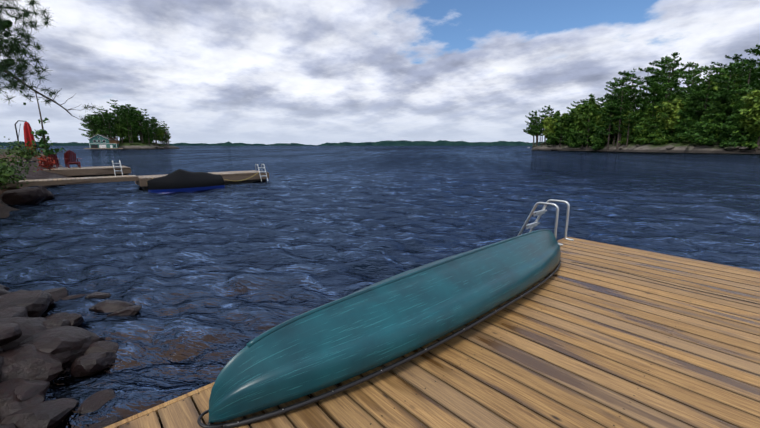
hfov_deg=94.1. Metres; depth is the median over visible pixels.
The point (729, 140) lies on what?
island tree
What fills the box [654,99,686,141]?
island tree
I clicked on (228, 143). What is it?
islet hills
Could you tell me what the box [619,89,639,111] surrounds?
island tree
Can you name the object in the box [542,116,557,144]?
island tree
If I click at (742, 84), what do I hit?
island tree
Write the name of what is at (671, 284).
board
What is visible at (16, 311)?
shore stone
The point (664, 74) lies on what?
island tree
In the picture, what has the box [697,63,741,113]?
island tree
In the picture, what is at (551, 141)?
island tree
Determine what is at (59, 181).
neighbour gangway
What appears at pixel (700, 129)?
island tree
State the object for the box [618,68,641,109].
island tree
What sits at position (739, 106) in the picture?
island tree
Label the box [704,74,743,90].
tree
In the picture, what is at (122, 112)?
island tree
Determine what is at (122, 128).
island tree
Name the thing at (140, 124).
island tree
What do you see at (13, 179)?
shrub by gangway
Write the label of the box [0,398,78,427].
shore stone
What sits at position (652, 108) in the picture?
island tree
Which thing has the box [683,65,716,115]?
island tree
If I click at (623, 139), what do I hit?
tree
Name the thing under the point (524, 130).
island tree
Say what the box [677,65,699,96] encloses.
island tree
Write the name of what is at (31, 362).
shore rock
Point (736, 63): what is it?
island tree
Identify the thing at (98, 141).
boathouse
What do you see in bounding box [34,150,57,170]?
red maple sapling
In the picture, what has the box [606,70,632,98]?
island tree
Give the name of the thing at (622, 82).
island tree
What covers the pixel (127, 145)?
island ground
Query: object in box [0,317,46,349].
shore rock
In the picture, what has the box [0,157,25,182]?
shrub by gangway
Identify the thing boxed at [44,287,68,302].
shore rock
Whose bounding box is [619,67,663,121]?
island tree
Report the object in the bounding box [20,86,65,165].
shrub
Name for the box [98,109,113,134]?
island tree
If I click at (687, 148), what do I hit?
island ground
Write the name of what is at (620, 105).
island tree
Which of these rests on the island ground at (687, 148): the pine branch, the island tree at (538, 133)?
the island tree at (538, 133)
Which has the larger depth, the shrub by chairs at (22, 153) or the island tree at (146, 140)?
the island tree at (146, 140)
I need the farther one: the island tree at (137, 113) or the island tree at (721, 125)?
the island tree at (137, 113)
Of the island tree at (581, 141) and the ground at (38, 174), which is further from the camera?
the island tree at (581, 141)
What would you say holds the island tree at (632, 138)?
on the island ground at (687, 148)
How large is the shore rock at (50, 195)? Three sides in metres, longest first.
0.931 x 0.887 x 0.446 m
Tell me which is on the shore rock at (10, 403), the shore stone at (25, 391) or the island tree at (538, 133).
the shore stone at (25, 391)
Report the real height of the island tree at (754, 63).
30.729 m
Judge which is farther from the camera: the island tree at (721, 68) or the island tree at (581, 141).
the island tree at (581, 141)
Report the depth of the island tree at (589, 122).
135.89 m
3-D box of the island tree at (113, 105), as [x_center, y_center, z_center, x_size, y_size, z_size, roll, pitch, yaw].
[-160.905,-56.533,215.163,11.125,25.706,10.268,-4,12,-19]
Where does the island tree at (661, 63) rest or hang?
on the island ground at (687, 148)
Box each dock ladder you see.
[112,160,122,175]
[255,164,267,181]
[518,199,573,245]
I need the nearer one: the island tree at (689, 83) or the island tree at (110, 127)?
the island tree at (689, 83)
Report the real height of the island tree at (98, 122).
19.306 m
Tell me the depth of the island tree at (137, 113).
210.37 m
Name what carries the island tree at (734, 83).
on the island ground at (687, 148)
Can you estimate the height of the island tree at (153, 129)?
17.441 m
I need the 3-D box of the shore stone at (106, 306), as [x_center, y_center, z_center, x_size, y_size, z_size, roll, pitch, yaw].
[-3.482,1.268,4.593,0.511,0.276,0.274,3,-3,-9]
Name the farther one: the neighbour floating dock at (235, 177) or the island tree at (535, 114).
the island tree at (535, 114)
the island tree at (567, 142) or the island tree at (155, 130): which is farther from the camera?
the island tree at (155, 130)
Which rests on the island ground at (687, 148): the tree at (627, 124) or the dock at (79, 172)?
the tree at (627, 124)
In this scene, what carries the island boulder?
on the island ground at (687, 148)
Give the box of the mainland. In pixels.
[0,149,59,292]
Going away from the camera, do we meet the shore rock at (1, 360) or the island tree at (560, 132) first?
the shore rock at (1, 360)
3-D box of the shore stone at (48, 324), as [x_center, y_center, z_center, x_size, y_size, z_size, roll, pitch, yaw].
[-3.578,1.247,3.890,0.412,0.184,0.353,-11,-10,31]
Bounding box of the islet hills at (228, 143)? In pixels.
[221,141,244,145]
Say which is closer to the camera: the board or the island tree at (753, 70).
the board
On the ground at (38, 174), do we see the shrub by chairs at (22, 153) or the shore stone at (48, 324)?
the shrub by chairs at (22, 153)
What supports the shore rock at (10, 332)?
on the mainland
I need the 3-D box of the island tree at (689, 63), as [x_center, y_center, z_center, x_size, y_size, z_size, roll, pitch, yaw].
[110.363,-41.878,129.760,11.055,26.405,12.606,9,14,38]
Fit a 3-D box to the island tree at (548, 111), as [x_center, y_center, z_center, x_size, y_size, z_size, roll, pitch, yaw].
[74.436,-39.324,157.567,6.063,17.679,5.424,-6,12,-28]
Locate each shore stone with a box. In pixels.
[0,288,10,295]
[0,306,28,317]
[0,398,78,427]
[14,380,49,401]
[43,319,69,328]
[46,292,53,304]
[47,313,83,326]
[62,294,85,299]
[70,352,116,376]
[77,389,115,413]
[84,341,118,354]
[85,292,110,297]
[86,415,122,427]
[89,300,133,312]
[106,305,141,316]
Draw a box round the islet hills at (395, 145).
[378,144,413,145]
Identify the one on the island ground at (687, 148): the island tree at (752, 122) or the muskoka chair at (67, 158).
the island tree at (752, 122)
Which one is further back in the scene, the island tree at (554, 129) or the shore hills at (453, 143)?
the shore hills at (453, 143)
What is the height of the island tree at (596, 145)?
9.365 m
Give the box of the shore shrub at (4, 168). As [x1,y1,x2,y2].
[0,146,34,187]
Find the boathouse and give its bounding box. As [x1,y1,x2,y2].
[84,134,122,148]
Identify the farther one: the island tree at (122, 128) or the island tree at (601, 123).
the island tree at (122, 128)
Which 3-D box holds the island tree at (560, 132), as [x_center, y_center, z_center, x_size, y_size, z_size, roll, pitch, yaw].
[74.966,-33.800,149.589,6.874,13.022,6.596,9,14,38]
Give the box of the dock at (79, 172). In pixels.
[42,166,130,177]
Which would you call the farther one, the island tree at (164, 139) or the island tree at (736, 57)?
the island tree at (164, 139)
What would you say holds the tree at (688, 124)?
on the island ground at (687, 148)
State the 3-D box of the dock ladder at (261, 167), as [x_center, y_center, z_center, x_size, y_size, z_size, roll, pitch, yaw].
[-6.711,-2.342,19.972,0.398,0.934,0.849,-10,14,-41]
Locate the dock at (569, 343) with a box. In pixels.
[104,237,759,427]
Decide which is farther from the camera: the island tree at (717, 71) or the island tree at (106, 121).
the island tree at (106, 121)
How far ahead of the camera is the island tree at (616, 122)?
125.48 m
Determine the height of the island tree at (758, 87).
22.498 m
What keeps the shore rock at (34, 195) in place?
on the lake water
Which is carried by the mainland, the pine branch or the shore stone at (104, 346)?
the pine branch
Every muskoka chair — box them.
[44,154,58,167]
[63,150,81,167]
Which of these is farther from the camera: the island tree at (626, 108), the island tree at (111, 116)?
the island tree at (111, 116)
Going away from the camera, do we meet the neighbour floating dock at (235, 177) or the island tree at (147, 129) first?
the neighbour floating dock at (235, 177)
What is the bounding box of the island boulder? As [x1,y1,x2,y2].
[724,146,740,149]
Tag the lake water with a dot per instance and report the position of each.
(212, 282)
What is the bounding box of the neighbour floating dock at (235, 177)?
[135,170,268,189]
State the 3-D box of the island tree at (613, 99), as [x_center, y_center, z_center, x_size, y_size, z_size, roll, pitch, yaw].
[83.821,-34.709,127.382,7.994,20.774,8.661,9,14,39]
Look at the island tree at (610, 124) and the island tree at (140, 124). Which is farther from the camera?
the island tree at (140, 124)
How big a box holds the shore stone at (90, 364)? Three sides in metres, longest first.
0.357 x 0.346 x 0.180 m
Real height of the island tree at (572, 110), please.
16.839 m
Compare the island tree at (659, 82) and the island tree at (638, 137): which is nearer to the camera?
the island tree at (638, 137)
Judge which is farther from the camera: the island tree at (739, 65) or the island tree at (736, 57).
the island tree at (736, 57)
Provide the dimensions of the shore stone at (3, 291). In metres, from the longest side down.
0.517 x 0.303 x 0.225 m
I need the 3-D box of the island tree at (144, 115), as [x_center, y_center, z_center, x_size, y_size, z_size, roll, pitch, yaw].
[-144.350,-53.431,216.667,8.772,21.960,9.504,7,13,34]
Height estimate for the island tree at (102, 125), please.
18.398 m
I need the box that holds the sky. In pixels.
[0,0,759,144]
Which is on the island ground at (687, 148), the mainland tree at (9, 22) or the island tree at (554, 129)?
the island tree at (554, 129)
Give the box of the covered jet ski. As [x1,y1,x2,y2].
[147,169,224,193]
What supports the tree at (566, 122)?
on the island ground at (687, 148)
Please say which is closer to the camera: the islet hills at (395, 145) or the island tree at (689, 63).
the island tree at (689, 63)
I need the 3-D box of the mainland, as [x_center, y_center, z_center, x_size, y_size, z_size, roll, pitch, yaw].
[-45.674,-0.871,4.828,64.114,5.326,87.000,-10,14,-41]
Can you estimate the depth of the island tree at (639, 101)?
134.50 m
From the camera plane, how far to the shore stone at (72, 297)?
4.81 m
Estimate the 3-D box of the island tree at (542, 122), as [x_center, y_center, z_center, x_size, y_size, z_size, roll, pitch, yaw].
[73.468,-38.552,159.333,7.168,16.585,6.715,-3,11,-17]
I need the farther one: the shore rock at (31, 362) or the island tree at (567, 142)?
the island tree at (567, 142)
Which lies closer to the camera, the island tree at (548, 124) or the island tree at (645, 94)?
the island tree at (645, 94)
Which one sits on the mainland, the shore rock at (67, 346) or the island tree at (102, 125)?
the shore rock at (67, 346)
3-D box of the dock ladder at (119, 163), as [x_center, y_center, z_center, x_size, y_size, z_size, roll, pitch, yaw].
[-16.325,-2.870,21.960,0.398,0.934,0.849,-10,14,-41]
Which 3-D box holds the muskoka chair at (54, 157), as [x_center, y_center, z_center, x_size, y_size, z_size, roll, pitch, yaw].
[-19.979,-3.324,21.449,0.767,1.083,1.156,-8,14,-36]
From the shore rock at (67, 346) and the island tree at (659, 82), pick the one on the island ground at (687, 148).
the island tree at (659, 82)
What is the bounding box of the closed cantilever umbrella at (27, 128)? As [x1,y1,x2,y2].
[11,120,35,162]
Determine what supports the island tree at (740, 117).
on the island ground at (687, 148)
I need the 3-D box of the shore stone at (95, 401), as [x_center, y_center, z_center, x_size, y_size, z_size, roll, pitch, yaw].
[-2.225,1.544,2.806,0.263,0.145,0.328,8,18,-19]
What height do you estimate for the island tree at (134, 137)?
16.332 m
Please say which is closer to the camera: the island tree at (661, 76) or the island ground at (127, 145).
the island tree at (661, 76)
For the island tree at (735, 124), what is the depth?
92.29 m
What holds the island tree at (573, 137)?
on the island ground at (687, 148)
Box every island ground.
[118,140,179,148]
[531,134,759,153]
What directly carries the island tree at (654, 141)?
on the island ground at (687, 148)
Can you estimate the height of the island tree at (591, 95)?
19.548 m
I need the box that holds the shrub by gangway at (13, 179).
[0,155,36,189]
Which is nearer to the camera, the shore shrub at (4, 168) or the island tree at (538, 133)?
the shore shrub at (4, 168)
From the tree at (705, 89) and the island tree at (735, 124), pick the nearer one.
the island tree at (735, 124)
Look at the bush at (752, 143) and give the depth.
90.71 m
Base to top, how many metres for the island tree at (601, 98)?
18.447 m
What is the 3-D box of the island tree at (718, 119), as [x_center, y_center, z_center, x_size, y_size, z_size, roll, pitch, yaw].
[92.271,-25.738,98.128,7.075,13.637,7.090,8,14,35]
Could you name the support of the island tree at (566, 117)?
on the island ground at (687, 148)
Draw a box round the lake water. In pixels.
[0,146,759,427]
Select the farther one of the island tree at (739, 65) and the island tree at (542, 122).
the island tree at (542, 122)
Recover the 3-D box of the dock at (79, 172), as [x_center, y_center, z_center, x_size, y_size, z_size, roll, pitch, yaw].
[-18.379,-2.396,22.141,4.395,1.002,2.400,-10,14,-41]
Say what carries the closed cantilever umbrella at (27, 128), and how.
on the mainland
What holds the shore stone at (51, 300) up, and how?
in the lake water
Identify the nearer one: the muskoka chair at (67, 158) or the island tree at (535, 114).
the muskoka chair at (67, 158)
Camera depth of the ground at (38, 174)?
19.30 m
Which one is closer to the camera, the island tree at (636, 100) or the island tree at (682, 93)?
the island tree at (682, 93)
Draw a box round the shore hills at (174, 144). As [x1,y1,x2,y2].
[0,141,314,145]
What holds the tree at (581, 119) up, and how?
on the island ground at (687, 148)
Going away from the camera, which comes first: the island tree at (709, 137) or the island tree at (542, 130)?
the island tree at (709, 137)
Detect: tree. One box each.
[0,20,13,92]
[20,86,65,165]
[79,115,97,136]
[81,115,95,136]
[93,106,109,135]
[93,112,103,134]
[95,112,115,134]
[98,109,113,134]
[98,115,115,139]
[106,100,120,122]
[109,104,123,142]
[111,105,128,141]
[113,123,125,137]
[115,106,138,142]
[118,111,137,142]
[120,115,139,141]
[129,111,144,142]
[131,111,146,142]
[138,108,150,129]
[139,121,153,142]
[140,118,154,144]
[147,118,161,144]
[147,122,161,144]
[155,129,163,143]
[162,124,169,146]
[162,128,168,145]
[523,114,535,141]
[523,117,536,145]
[526,110,538,145]
[531,116,544,146]
[534,110,546,143]
[534,115,544,145]
[538,105,551,125]
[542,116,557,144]
[546,110,564,144]
[547,111,561,143]
[548,119,565,147]
[551,122,563,146]
[557,113,577,134]
[562,101,579,127]
[564,122,582,144]
[565,109,581,136]
[567,123,581,147]
[570,103,595,149]
[572,102,598,147]
[577,107,598,145]
[580,93,595,103]
[585,97,611,127]
[590,100,616,144]
[591,94,623,150]
[591,126,604,150]
[600,80,633,120]
[602,88,621,145]
[603,85,629,148]
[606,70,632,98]
[609,110,627,133]
[611,97,628,146]
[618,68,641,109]
[618,103,634,146]
[618,130,634,143]
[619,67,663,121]
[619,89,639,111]
[621,110,639,133]
[623,95,641,111]
[628,100,648,141]
[633,101,655,144]
[634,82,644,109]
[635,98,662,143]
[636,84,659,115]
[639,124,652,143]
[641,55,678,107]
[642,91,677,133]
[644,112,658,129]
[648,75,666,101]
[649,52,687,95]
[649,68,668,94]
[649,122,668,144]
[653,119,672,144]
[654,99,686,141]
[658,67,682,95]
[665,83,701,142]
[669,62,703,92]
[670,84,707,138]
[674,63,703,92]
[675,84,690,102]
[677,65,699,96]
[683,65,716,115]
[688,117,705,144]
[694,99,728,134]
[695,88,726,144]
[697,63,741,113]
[701,99,736,121]
[703,67,732,108]
[703,85,712,106]
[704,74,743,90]
[706,66,726,76]
[710,54,753,84]
[712,87,755,136]
[716,69,740,95]
[718,63,748,89]
[718,95,750,147]
[721,103,745,138]
[724,85,751,130]
[727,60,752,88]
[730,104,744,133]
[733,44,759,82]
[736,90,759,151]
[737,61,759,94]
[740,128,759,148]
[745,48,759,88]
[746,64,759,88]
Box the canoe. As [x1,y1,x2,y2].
[197,229,560,427]
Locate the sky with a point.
(306, 72)
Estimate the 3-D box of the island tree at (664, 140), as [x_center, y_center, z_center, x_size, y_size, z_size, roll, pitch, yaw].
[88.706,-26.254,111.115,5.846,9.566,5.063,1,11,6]
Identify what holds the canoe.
on the dock at (569, 343)
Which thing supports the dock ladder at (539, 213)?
attached to the dock at (569, 343)
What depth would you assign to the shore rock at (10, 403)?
2.76 m
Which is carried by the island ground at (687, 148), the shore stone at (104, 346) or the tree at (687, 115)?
the tree at (687, 115)
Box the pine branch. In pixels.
[0,0,97,124]
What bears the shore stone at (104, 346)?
on the shore rock
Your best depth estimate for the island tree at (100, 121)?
200.25 m
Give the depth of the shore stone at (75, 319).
3.96 m
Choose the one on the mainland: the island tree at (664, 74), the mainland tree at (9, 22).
the mainland tree at (9, 22)
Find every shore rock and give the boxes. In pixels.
[0,186,48,204]
[0,290,49,317]
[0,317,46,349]
[0,323,21,345]
[0,344,61,382]
[0,356,2,381]
[0,378,45,419]
[0,423,16,427]
[18,326,103,367]
[44,190,53,199]
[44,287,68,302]
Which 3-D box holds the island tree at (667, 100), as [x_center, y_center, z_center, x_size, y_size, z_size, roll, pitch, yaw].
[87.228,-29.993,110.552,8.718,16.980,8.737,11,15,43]
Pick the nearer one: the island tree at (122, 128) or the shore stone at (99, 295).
the shore stone at (99, 295)
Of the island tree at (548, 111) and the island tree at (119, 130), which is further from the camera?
the island tree at (119, 130)
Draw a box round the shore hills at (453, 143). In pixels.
[315,140,543,145]
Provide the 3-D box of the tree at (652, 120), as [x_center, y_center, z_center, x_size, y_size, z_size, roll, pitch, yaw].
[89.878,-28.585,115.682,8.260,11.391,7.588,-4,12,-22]
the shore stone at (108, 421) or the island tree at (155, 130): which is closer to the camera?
the shore stone at (108, 421)
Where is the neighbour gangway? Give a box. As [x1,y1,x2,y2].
[2,175,138,187]
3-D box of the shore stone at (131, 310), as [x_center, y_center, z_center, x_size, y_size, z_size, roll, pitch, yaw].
[-3.220,1.271,4.476,0.362,0.158,0.217,-11,4,-21]
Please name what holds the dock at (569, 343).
in the lake water
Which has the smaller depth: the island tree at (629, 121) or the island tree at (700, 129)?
the island tree at (700, 129)
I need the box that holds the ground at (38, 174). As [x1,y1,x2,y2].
[7,162,75,185]
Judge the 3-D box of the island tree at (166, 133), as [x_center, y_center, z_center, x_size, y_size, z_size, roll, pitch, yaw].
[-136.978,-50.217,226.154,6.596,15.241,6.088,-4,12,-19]
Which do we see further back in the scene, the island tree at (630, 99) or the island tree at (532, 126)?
the island tree at (532, 126)
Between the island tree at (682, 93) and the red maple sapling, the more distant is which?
the island tree at (682, 93)
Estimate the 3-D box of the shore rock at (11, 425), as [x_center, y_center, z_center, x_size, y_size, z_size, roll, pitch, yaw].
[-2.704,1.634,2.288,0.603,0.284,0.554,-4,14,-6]
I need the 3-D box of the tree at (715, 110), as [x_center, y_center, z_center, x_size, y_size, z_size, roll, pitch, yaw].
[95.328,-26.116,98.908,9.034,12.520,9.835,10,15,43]
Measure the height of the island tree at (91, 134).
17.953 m
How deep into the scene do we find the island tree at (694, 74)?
119.24 m
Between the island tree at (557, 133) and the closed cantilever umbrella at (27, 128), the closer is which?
the closed cantilever umbrella at (27, 128)
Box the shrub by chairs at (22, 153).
[0,136,49,162]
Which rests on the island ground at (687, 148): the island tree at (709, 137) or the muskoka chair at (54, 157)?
the island tree at (709, 137)
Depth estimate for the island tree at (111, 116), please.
203.30 m
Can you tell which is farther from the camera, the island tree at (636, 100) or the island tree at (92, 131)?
the island tree at (92, 131)
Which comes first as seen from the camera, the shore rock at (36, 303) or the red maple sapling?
the shore rock at (36, 303)
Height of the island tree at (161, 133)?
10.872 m
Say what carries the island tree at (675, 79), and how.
on the island ground at (687, 148)
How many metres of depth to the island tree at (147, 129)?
213.11 m
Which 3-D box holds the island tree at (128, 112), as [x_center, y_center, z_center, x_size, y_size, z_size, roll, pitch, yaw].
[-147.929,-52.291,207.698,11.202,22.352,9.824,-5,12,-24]
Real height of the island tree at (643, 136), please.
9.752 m

